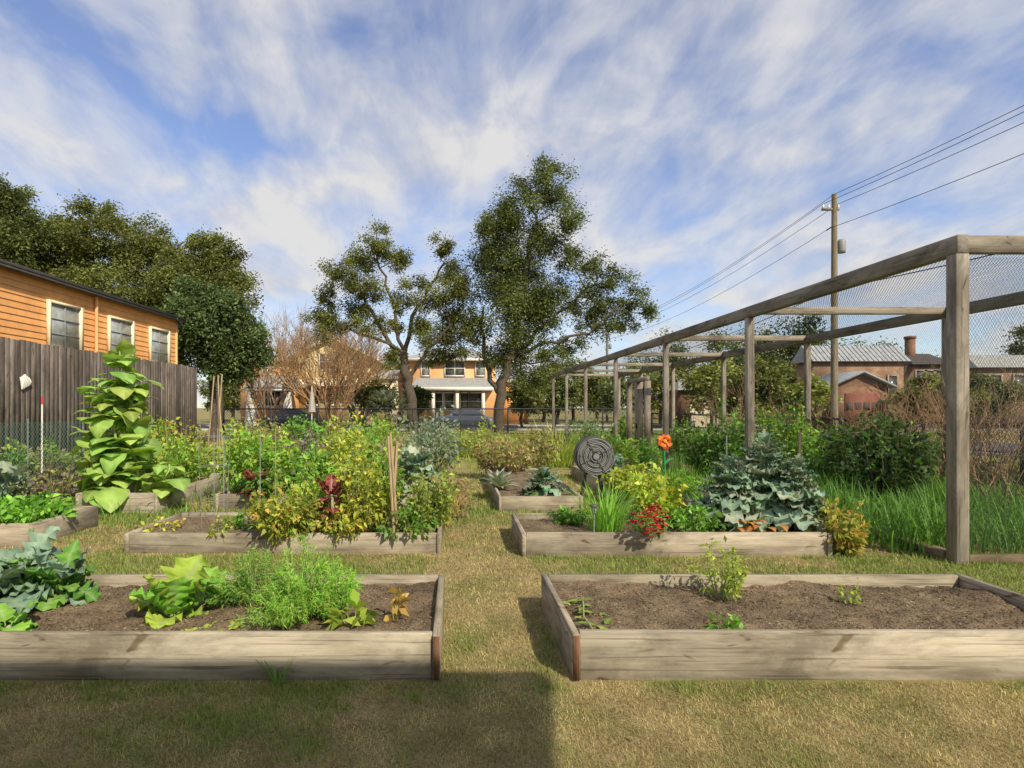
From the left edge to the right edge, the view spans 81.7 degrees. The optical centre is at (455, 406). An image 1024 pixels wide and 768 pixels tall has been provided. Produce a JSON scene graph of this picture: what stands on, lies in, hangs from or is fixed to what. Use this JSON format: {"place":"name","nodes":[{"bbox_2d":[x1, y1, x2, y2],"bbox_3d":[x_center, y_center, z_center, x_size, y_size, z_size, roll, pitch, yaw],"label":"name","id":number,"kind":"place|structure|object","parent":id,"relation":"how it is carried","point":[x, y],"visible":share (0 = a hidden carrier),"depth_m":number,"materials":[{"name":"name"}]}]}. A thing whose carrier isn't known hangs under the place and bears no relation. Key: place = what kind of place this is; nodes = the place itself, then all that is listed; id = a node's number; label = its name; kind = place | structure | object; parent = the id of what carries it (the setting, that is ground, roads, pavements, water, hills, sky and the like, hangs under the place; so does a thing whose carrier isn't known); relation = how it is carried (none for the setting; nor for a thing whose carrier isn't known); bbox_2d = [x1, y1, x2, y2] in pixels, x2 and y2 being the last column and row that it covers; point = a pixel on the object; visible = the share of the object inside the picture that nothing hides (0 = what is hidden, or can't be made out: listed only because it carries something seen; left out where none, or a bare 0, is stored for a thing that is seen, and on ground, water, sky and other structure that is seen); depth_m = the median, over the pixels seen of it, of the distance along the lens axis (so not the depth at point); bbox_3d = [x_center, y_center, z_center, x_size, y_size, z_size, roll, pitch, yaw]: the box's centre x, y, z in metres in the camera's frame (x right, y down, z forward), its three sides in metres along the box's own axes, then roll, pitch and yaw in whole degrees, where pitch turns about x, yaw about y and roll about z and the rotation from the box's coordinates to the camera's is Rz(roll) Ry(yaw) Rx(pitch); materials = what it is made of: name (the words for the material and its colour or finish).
{"place":"outdoors","nodes":[
{"label":"outdoors","id":0,"kind":"place"},
{"bbox_2d":[0,258,186,364],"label":"apartment building","id":1,"kind":"structure","parent":0,"point":[38,306],"depth_m":16.96,"materials":[{"name":"orange wood"}]},
{"bbox_2d":[46,299,83,349],"bbox_3d":[-10.915,-2.210,16.505,0.130,1.360,1.450,0,0,0],"label":"window","id":2,"kind":"structure","parent":1,"relation":"in","point":[64,322],"depth_m":16.46,"materials":[{"name":"grey glass"}]},
{"bbox_2d":[107,315,134,355],"bbox_3d":[-10.915,-2.210,19.255,0.130,1.360,1.450,0,0,0],"label":"window","id":3,"kind":"structure","parent":1,"relation":"in","point":[118,329],"depth_m":19.10,"materials":[{"name":"grey glass"}]},
{"bbox_2d":[148,326,170,362],"bbox_3d":[-10.915,-2.210,21.755,0.130,1.360,1.450,0,0,0],"label":"window","id":4,"kind":"structure","parent":1,"relation":"in","point":[159,340],"depth_m":21.71,"materials":[{"name":"grey glass"}]},
{"bbox_2d":[408,349,530,423],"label":"house","id":5,"kind":"structure","parent":0,"point":[468,385],"depth_m":54.97,"materials":[{"name":"orange paint"}]},
{"bbox_2d":[0,408,1023,767],"bbox_3d":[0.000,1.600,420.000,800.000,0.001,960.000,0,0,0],"label":"ground","id":6,"kind":"structure","parent":0,"point":[508,618],"depth_m":3.13,"materials":[{"name":"green plant"}]},
{"bbox_2d":[0,461,36,504],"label":"kale plant","id":7,"kind":"object","parent":6,"relation":"on","point":[12,478],"visible":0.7,"depth_m":8.39,"materials":[{"name":"green plant"}]},
{"bbox_2d":[0,172,68,269],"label":"oak tree","id":8,"kind":"object","parent":6,"relation":"on","point":[19,231],"visible":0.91,"depth_m":39.38,"materials":[{"name":"green plant"}]},
{"bbox_2d":[0,418,83,480],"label":"wire fence","id":9,"kind":"object","parent":6,"relation":"on","point":[28,441],"visible":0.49,"depth_m":10.30,"materials":[{"name":"grey metal"}]},
{"bbox_2d":[2,457,93,502],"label":"leafy plant","id":10,"kind":"object","parent":6,"relation":"on","point":[63,488],"visible":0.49,"depth_m":9.43,"materials":[{"name":"green plant"}]},
{"bbox_2d":[0,506,97,546],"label":"raised bed","id":11,"kind":"object","parent":6,"relation":"on","point":[13,534],"visible":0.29,"depth_m":7.06,"materials":[{"name":"brown wood"}]},
{"bbox_2d":[0,490,78,531],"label":"lettuce plant","id":12,"kind":"object","parent":11,"relation":"on","point":[22,509],"visible":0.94,"depth_m":7.15,"materials":[{"name":"green plant"}]},
{"bbox_2d":[0,336,196,473],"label":"wooden fence","id":13,"kind":"object","parent":6,"relation":"on","point":[58,375],"visible":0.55,"depth_m":13.19,"materials":[{"name":"grey wood"}]},
{"bbox_2d":[29,189,194,360],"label":"oak tree","id":14,"kind":"object","parent":6,"relation":"on","point":[81,247],"visible":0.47,"depth_m":42.90,"materials":[{"name":"green plant"}]},
{"bbox_2d":[76,473,226,512],"bbox_3d":[-5.115,1.464,10.235,1.230,0.333,2.730,0,0,0],"label":"raised bed","id":15,"kind":"object","parent":6,"relation":"on","point":[140,500],"visible":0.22,"depth_m":9.16,"materials":[{"name":"brown wood"}]},
{"bbox_2d":[70,378,118,492],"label":"sunflower plant","id":16,"kind":"object","parent":15,"relation":"on","point":[85,442],"visible":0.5,"depth_m":9.18,"materials":[{"name":"green plant"}]},
{"bbox_2d":[81,339,148,512],"bbox_3d":[-5.275,0.261,9.104,1.022,2.576,0.872,0,0,31],"label":"sunflower plant","id":17,"kind":"object","parent":15,"relation":"on","point":[109,498],"visible":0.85,"depth_m":8.91,"materials":[{"name":"green plant"}]},
{"bbox_2d":[91,364,163,492],"bbox_3d":[-5.017,0.396,9.257,1.056,2.299,1.029,0,0,0],"label":"sunflower plant","id":18,"kind":"object","parent":15,"relation":"on","point":[151,448],"visible":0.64,"depth_m":9.15,"materials":[{"name":"green plant"}]},
{"bbox_2d":[139,462,191,506],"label":"sunflower plant","id":19,"kind":"object","parent":15,"relation":"on","point":[164,484],"visible":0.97,"depth_m":9.02,"materials":[{"name":"green plant"}]},
{"bbox_2d":[133,431,217,482],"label":"leafy plant","id":20,"kind":"object","parent":15,"relation":"on","point":[178,458],"visible":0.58,"depth_m":10.26,"materials":[{"name":"green plant"}]},
{"bbox_2d":[134,224,264,428],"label":"oak tree","id":21,"kind":"object","parent":6,"relation":"on","point":[214,258],"visible":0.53,"depth_m":40.93,"materials":[{"name":"green plant"}]},
{"bbox_2d":[152,270,281,441],"bbox_3d":[-10.829,-2.210,26.331,5.840,7.857,5.276,0,0,-14],"label":"magnolia tree","id":22,"kind":"object","parent":6,"relation":"on","point":[219,332],"visible":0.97,"depth_m":26.02,"materials":[{"name":"green plant"}]},
{"bbox_2d":[0,574,443,681],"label":"raised bed","id":23,"kind":"object","parent":6,"relation":"on","point":[109,634],"visible":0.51,"depth_m":3.45,"materials":[{"name":"brown wood"}]},
{"bbox_2d":[0,599,38,630],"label":"cabbage plant","id":24,"kind":"object","parent":23,"relation":"on","point":[8,613],"visible":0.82,"depth_m":3.68,"materials":[{"name":"green plant"}]},
{"bbox_2d":[0,556,42,622],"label":"kale plant","id":25,"kind":"object","parent":23,"relation":"on","point":[16,602],"visible":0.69,"depth_m":3.95,"materials":[{"name":"green plant"}]},
{"bbox_2d":[0,526,62,597],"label":"kale plant","id":26,"kind":"object","parent":23,"relation":"on","point":[15,555],"visible":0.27,"depth_m":4.41,"materials":[{"name":"green plant"}]},
{"bbox_2d":[9,539,100,612],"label":"kale plant","id":27,"kind":"object","parent":23,"relation":"on","point":[61,572],"visible":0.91,"depth_m":4.13,"materials":[{"name":"green plant"}]},
{"bbox_2d":[127,554,218,628],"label":"cabbage plant","id":28,"kind":"object","parent":23,"relation":"on","point":[179,589],"visible":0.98,"depth_m":3.82,"materials":[{"name":"green plant"}]},
{"bbox_2d":[203,543,286,608],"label":"carrot plant","id":29,"kind":"object","parent":23,"relation":"on","point":[248,577],"visible":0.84,"depth_m":4.13,"materials":[{"name":"green plant"}]},
{"bbox_2d":[233,564,329,630],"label":"carrot plant","id":30,"kind":"object","parent":23,"relation":"on","point":[278,615],"visible":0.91,"depth_m":3.71,"materials":[{"name":"green plant"}]},
{"bbox_2d":[253,527,356,622],"bbox_3d":[-1.015,1.113,4.025,0.695,0.630,0.765,0,0,-30],"label":"carrot plant","id":31,"kind":"object","parent":23,"relation":"on","point":[306,565],"visible":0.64,"depth_m":3.94,"materials":[{"name":"green plant"}]},
{"bbox_2d":[303,556,363,622],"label":"carrot plant","id":32,"kind":"object","parent":23,"relation":"on","point":[344,591],"visible":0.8,"depth_m":3.87,"materials":[{"name":"green plant"}]},
{"bbox_2d":[322,588,381,630],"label":"leafy plant","id":33,"kind":"object","parent":23,"relation":"on","point":[355,620],"visible":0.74,"depth_m":3.67,"materials":[{"name":"green plant"}]},
{"bbox_2d":[241,358,304,426],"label":"bungalow","id":34,"kind":"object","parent":6,"relation":"on","point":[292,399],"visible":0.22,"depth_m":49.94,"materials":[{"name":"orange paint"}]},
{"bbox_2d":[232,328,317,428],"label":"bare tree","id":35,"kind":"object","parent":6,"relation":"on","point":[259,388],"visible":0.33,"depth_m":44.05,"materials":[{"name":"brown plant"}]},
{"bbox_2d":[124,512,442,553],"bbox_3d":[-1.890,1.503,7.070,3.460,0.254,1.300,0,0,0],"label":"raised bed","id":36,"kind":"object","parent":6,"relation":"on","point":[191,533],"visible":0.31,"depth_m":6.44,"materials":[{"name":"brown wood"}]},
{"bbox_2d":[242,469,327,546],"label":"pepper plant","id":37,"kind":"object","parent":36,"relation":"on","point":[277,518],"visible":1,"depth_m":6.37,"materials":[{"name":"yellow plant"}]},
{"bbox_2d":[279,444,354,523],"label":"pepper plant","id":38,"kind":"object","parent":36,"relation":"on","point":[312,465],"visible":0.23,"depth_m":7.04,"materials":[{"name":"green plant"}]},
{"bbox_2d":[306,502,373,541],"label":"pepper plant","id":39,"kind":"object","parent":36,"relation":"on","point":[348,526],"visible":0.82,"depth_m":6.43,"materials":[{"name":"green plant"}]},
{"bbox_2d":[322,440,400,531],"bbox_3d":[-1.055,0.951,6.775,0.908,1.159,0.784,0,0,44],"label":"pepper plant","id":40,"kind":"object","parent":36,"relation":"on","point":[370,509],"visible":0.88,"depth_m":6.61,"materials":[{"name":"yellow plant"}]},
{"bbox_2d":[341,422,408,524],"bbox_3d":[-0.981,0.820,7.314,0.866,1.294,0.936,0,0,0],"label":"pepper plant","id":41,"kind":"object","parent":36,"relation":"on","point":[381,465],"visible":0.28,"depth_m":7.22,"materials":[{"name":"green plant"}]},
{"bbox_2d":[370,498,443,542],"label":"herb plant","id":42,"kind":"object","parent":36,"relation":"on","point":[416,527],"visible":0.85,"depth_m":6.47,"materials":[{"name":"green plant"}]},
{"bbox_2d":[400,466,461,533],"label":"herb plant","id":43,"kind":"object","parent":36,"relation":"on","point":[438,503],"visible":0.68,"depth_m":6.74,"materials":[{"name":"green plant"}]},
{"bbox_2d":[215,483,417,508],"bbox_3d":[-2.155,1.493,10.000,3.210,0.273,1.600,0,0,0],"label":"raised bed","id":44,"kind":"object","parent":6,"relation":"on","point":[234,500],"visible":0.02,"depth_m":9.22,"materials":[{"name":"brown wood"}]},
{"bbox_2d":[213,418,283,493],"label":"leafy plant","id":45,"kind":"object","parent":44,"relation":"on","point":[236,463],"visible":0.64,"depth_m":9.41,"materials":[{"name":"green plant"}]},
{"bbox_2d":[230,463,295,503],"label":"herb plant","id":46,"kind":"object","parent":44,"relation":"on","point":[241,483],"visible":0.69,"depth_m":9.16,"materials":[{"name":"green plant"}]},
{"bbox_2d":[249,425,312,491],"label":"leafy plant","id":47,"kind":"object","parent":44,"relation":"on","point":[287,442],"visible":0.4,"depth_m":9.77,"materials":[{"name":"green plant"}]},
{"bbox_2d":[280,438,334,492],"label":"leafy plant","id":48,"kind":"object","parent":44,"relation":"on","point":[323,454],"visible":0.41,"depth_m":9.52,"materials":[{"name":"green plant"}]},
{"bbox_2d":[313,406,368,483],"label":"mustard plant","id":49,"kind":"object","parent":44,"relation":"on","point":[340,451],"visible":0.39,"depth_m":9.98,"materials":[{"name":"green plant"}]},
{"bbox_2d":[397,445,440,492],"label":"kale plant","id":50,"kind":"object","parent":44,"relation":"on","point":[412,456],"visible":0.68,"depth_m":9.76,"materials":[{"name":"green plant"}]},
{"bbox_2d":[257,300,408,432],"bbox_3d":[-8.022,-2.648,36.138,11.120,8.640,11.771,0,0,-31],"label":"crepe myrtle","id":51,"kind":"object","parent":6,"relation":"on","point":[337,367],"visible":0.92,"depth_m":35.45,"materials":[{"name":"brown plant"}]},
{"bbox_2d":[282,340,403,423],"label":"house","id":52,"kind":"structure","parent":6,"relation":"on","point":[386,374],"depth_m":53.00,"materials":[{"name":"yellow"}]},
{"bbox_2d":[312,308,404,426],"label":"bare tree","id":53,"kind":"object","parent":6,"relation":"on","point":[390,382],"visible":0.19,"depth_m":45.55,"materials":[{"name":"brown plant"}]},
{"bbox_2d":[298,215,485,431],"bbox_3d":[-4.204,-5.129,37.880,12.250,13.916,5.285,0,0,0],"label":"oak tree","id":54,"kind":"object","parent":6,"relation":"on","point":[439,300],"visible":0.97,"depth_m":37.74,"materials":[{"name":"green plant"}]},
{"bbox_2d":[395,405,466,472],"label":"leafy plant","id":55,"kind":"object","parent":6,"relation":"on","point":[427,440],"visible":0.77,"depth_m":14.36,"materials":[{"name":"green plant"}]},
{"bbox_2d":[223,408,643,435],"bbox_3d":[-1.050,0.825,33.000,23.980,1.550,0.080,0,0,0],"label":"wire fence","id":56,"kind":"object","parent":6,"relation":"on","point":[413,416],"visible":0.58,"depth_m":33.00,"materials":[{"name":"black metal"}]},
{"bbox_2d":[468,429,544,474],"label":"dry shrub","id":57,"kind":"object","parent":6,"relation":"on","point":[515,462],"visible":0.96,"depth_m":12.83,"materials":[{"name":"brown plant"}]},
{"bbox_2d":[506,377,546,427],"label":"background tree","id":58,"kind":"object","parent":6,"relation":"on","point":[524,399],"visible":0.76,"depth_m":45.61,"materials":[{"name":"green plant"}]},
{"bbox_2d":[485,468,582,511],"bbox_3d":[1.305,1.495,11.100,1.290,0.271,4.200,0,0,0],"label":"raised bed","id":59,"kind":"object","parent":6,"relation":"on","point":[508,498],"visible":0.47,"depth_m":9.02,"materials":[{"name":"brown wood"}]},
{"bbox_2d":[521,464,571,503],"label":"kale plant","id":60,"kind":"object","parent":59,"relation":"on","point":[544,475],"visible":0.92,"depth_m":9.27,"materials":[{"name":"green plant"}]},
{"bbox_2d":[504,423,563,470],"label":"leafy plant","id":61,"kind":"object","parent":6,"relation":"on","point":[546,448],"visible":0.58,"depth_m":14.21,"materials":[{"name":"green plant"}]},
{"bbox_2d":[453,149,663,432],"bbox_3d":[6.341,-6.958,36.559,13.008,17.389,7.083,0,0,0],"label":"oak tree","id":62,"kind":"object","parent":6,"relation":"on","point":[511,281],"visible":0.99,"depth_m":36.53,"materials":[{"name":"green plant"}]},
{"bbox_2d":[538,371,581,423],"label":"background tree","id":63,"kind":"object","parent":6,"relation":"on","point":[560,391],"visible":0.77,"depth_m":51.31,"materials":[{"name":"green plant"}]},
{"bbox_2d":[573,368,613,422],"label":"background tree","id":64,"kind":"object","parent":6,"relation":"on","point":[592,396],"visible":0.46,"depth_m":57.94,"materials":[{"name":"green plant"}]},
{"bbox_2d":[574,436,614,501],"bbox_3d":[2.278,1.045,9.688,0.630,1.118,0.315,0,0,0],"label":"hose reel","id":65,"kind":"object","parent":6,"relation":"on","point":[593,455],"visible":1,"depth_m":9.57,"materials":[{"name":"plastic"}]},
{"bbox_2d":[594,373,634,422],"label":"background tree","id":66,"kind":"object","parent":6,"relation":"on","point":[606,391],"visible":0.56,"depth_m":49.20,"materials":[{"name":"green plant"}]},
{"bbox_2d":[572,465,710,509],"bbox_3d":[3.365,1.488,11.350,1.370,0.284,4.500,0,0,0],"label":"raised bed","id":67,"kind":"object","parent":6,"relation":"on","point":[579,473],"visible":0.02,"depth_m":11.21,"materials":[{"name":"brown wood"}]},
{"bbox_2d":[594,461,674,494],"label":"leafy plant","id":68,"kind":"object","parent":67,"relation":"on","point":[620,474],"visible":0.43,"depth_m":9.69,"materials":[{"name":"green plant"}]},
{"bbox_2d":[511,513,832,556],"bbox_3d":[2.370,1.488,6.895,3.320,0.284,1.210,0,0,0],"label":"raised bed","id":69,"kind":"object","parent":6,"relation":"on","point":[534,534],"visible":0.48,"depth_m":6.31,"materials":[{"name":"brown wood"}]},
{"bbox_2d":[548,473,654,531],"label":"onion plant","id":70,"kind":"object","parent":69,"relation":"on","point":[607,516],"visible":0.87,"depth_m":6.65,"materials":[{"name":"green plant"}]},
{"bbox_2d":[622,505,673,542],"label":"red flower plant","id":71,"kind":"object","parent":69,"relation":"on","point":[656,523],"visible":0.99,"depth_m":6.24,"materials":[{"name":"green plant"}]},
{"bbox_2d":[618,461,688,526],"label":"leafy plant","id":72,"kind":"object","parent":69,"relation":"on","point":[657,485],"visible":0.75,"depth_m":7.02,"materials":[{"name":"green plant"}]},
{"bbox_2d":[659,503,728,531],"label":"lettuce plant","id":73,"kind":"object","parent":69,"relation":"on","point":[680,521],"visible":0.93,"depth_m":6.54,"materials":[{"name":"green plant"}]},
{"bbox_2d":[691,453,769,531],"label":"kale plant","id":74,"kind":"object","parent":69,"relation":"on","point":[729,481],"visible":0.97,"depth_m":6.71,"materials":[{"name":"green plant"}]},
{"bbox_2d":[716,431,800,531],"bbox_3d":[3.620,0.864,7.068,0.982,1.152,0.854,0,0,0],"label":"kale plant","id":75,"kind":"object","parent":69,"relation":"on","point":[763,462],"visible":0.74,"depth_m":6.89,"materials":[{"name":"green plant"}]},
{"bbox_2d":[764,454,834,531],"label":"kale plant","id":76,"kind":"object","parent":69,"relation":"on","point":[804,512],"visible":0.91,"depth_m":6.66,"materials":[{"name":"green plant"}]},
{"bbox_2d":[672,399,744,475],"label":"berry bush","id":77,"kind":"object","parent":6,"relation":"on","point":[703,454],"visible":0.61,"depth_m":13.00,"materials":[{"name":"green plant"}]},
{"bbox_2d":[675,357,744,422],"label":"background tree","id":78,"kind":"object","parent":6,"relation":"on","point":[703,388],"visible":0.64,"depth_m":41.61,"materials":[{"name":"green plant"}]},
{"bbox_2d":[719,354,795,418],"bbox_3d":[20.168,-0.969,40.154,4.736,5.358,4.532,0,0,0],"label":"background tree","id":79,"kind":"object","parent":6,"relation":"on","point":[762,382],"visible":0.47,"depth_m":39.24,"materials":[{"name":"green plant"}]},
{"bbox_2d":[541,573,1023,681],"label":"raised bed","id":80,"kind":"object","parent":6,"relation":"on","point":[956,626],"visible":0.98,"depth_m":3.67,"materials":[{"name":"brown wood"}]},
{"bbox_2d":[684,535,751,600],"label":"pepper plant","id":81,"kind":"object","parent":80,"relation":"on","point":[730,584],"visible":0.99,"depth_m":4.27,"materials":[{"name":"green plant"}]},
{"bbox_2d":[719,315,852,415],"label":"background tree","id":82,"kind":"object","parent":6,"relation":"on","point":[765,356],"visible":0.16,"depth_m":60.00,"materials":[{"name":"green plant"}]},
{"bbox_2d":[552,234,1023,564],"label":"netted enclosure","id":83,"kind":"object","parent":6,"relation":"on","point":[955,252],"visible":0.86,"depth_m":9.44,"materials":[{"name":"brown wood"}]},
{"bbox_2d":[754,388,824,477],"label":"berry bush","id":84,"kind":"object","parent":6,"relation":"on","point":[792,438],"visible":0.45,"depth_m":13.03,"materials":[{"name":"green plant"}]},
{"bbox_2d":[784,370,843,424],"bbox_3d":[21.567,-0.270,35.805,3.404,3.980,2.792,0,0,-27],"label":"background tree","id":85,"kind":"object","parent":6,"relation":"on","point":[815,401],"visible":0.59,"depth_m":35.27,"materials":[{"name":"green plant"}]},
{"bbox_2d":[801,418,862,487],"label":"berry bush","id":86,"kind":"object","parent":6,"relation":"on","point":[816,457],"visible":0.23,"depth_m":10.99,"materials":[{"name":"green plant"}]},
{"bbox_2d":[821,193,845,436],"bbox_3d":[16.690,-3.850,26.000,1.040,11.100,0.340,0,0,0],"label":"utility pole","id":87,"kind":"object","parent":6,"relation":"on","point":[838,247],"visible":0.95,"depth_m":25.90,"materials":[{"name":"brown wood"}]},
{"bbox_2d":[651,412,1023,487],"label":"wire fence","id":88,"kind":"object","parent":6,"relation":"on","point":[840,423],"visible":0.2,"depth_m":16.66,"materials":[{"name":"black metal"}]},
{"bbox_2d":[805,494,872,557],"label":"withered plant","id":89,"kind":"object","parent":6,"relation":"on","point":[843,538],"visible":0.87,"depth_m":6.28,"materials":[{"name":"yellow plant"}]},
{"bbox_2d":[812,371,897,431],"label":"garage","id":90,"kind":"structure","parent":6,"relation":"on","point":[847,403],"depth_m":38.00,"materials":[{"name":"red brick"}]},
{"bbox_2d":[819,400,945,504],"bbox_3d":[6.930,0.816,9.553,1.822,1.875,1.883,0,0,0],"label":"berry bush","id":91,"kind":"object","parent":6,"relation":"on","point":[861,458],"visible":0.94,"depth_m":9.39,"materials":[{"name":"green plant"}]},
{"bbox_2d":[756,461,1023,554],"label":"tall grass","id":92,"kind":"structure","parent":6,"relation":"on","point":[900,518],"depth_m":7.06,"materials":[{"name":"green plant"}]},
{"bbox_2d":[887,372,940,432],"bbox_3d":[28.348,-0.298,36.201,4.107,4.049,3.083,0,0,-41],"label":"background tree","id":93,"kind":"object","parent":6,"relation":"on","point":[917,382],"visible":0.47,"depth_m":35.68,"materials":[{"name":"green plant"}]},
{"bbox_2d":[857,359,1023,483],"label":"bare shrub","id":94,"kind":"object","parent":6,"relation":"on","point":[915,426],"visible":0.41,"depth_m":10.36,"materials":[{"name":"brown plant"}]},
{"bbox_2d":[880,353,1023,499],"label":"bare shrub","id":95,"kind":"object","parent":6,"relation":"on","point":[1012,409],"visible":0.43,"depth_m":10.47,"materials":[{"name":"brown plant"}]},
{"bbox_2d":[890,387,1023,518],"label":"bare shrub","id":96,"kind":"object","parent":6,"relation":"on","point":[990,457],"visible":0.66,"depth_m":8.32,"materials":[{"name":"brown plant"}]},
{"bbox_2d":[970,374,1023,434],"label":"background tree","id":97,"kind":"object","parent":6,"relation":"on","point":[999,392],"visible":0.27,"depth_m":32.45,"materials":[{"name":"green plant"}]},
{"bbox_2d":[0,0,1023,407],"label":"sky","id":98,"kind":"structure","parent":0,"point":[698,132],"materials":[{"name":"blue"}]},
{"bbox_2d":[197,426,1019,454],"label":"road","id":99,"kind":"structure","parent":0,"point":[207,427],"depth_m":43.79,"materials":[{"name":"grey asphalt"}]},
{"bbox_2d":[791,345,910,421],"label":"brick building","id":100,"kind":"structure","parent":0,"point":[887,364],"depth_m":46.00,"materials":[{"name":"brick"}]},
{"bbox_2d":[904,336,940,423],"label":"brick house","id":101,"kind":"structure","parent":0,"point":[909,342],"depth_m":52.44,"materials":[{"name":"brown brick"}]},
{"bbox_2d":[936,355,1023,427],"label":"brick house","id":102,"kind":"structure","parent":0,"point":[996,364],"depth_m":44.00,"materials":[{"name":"brown"}]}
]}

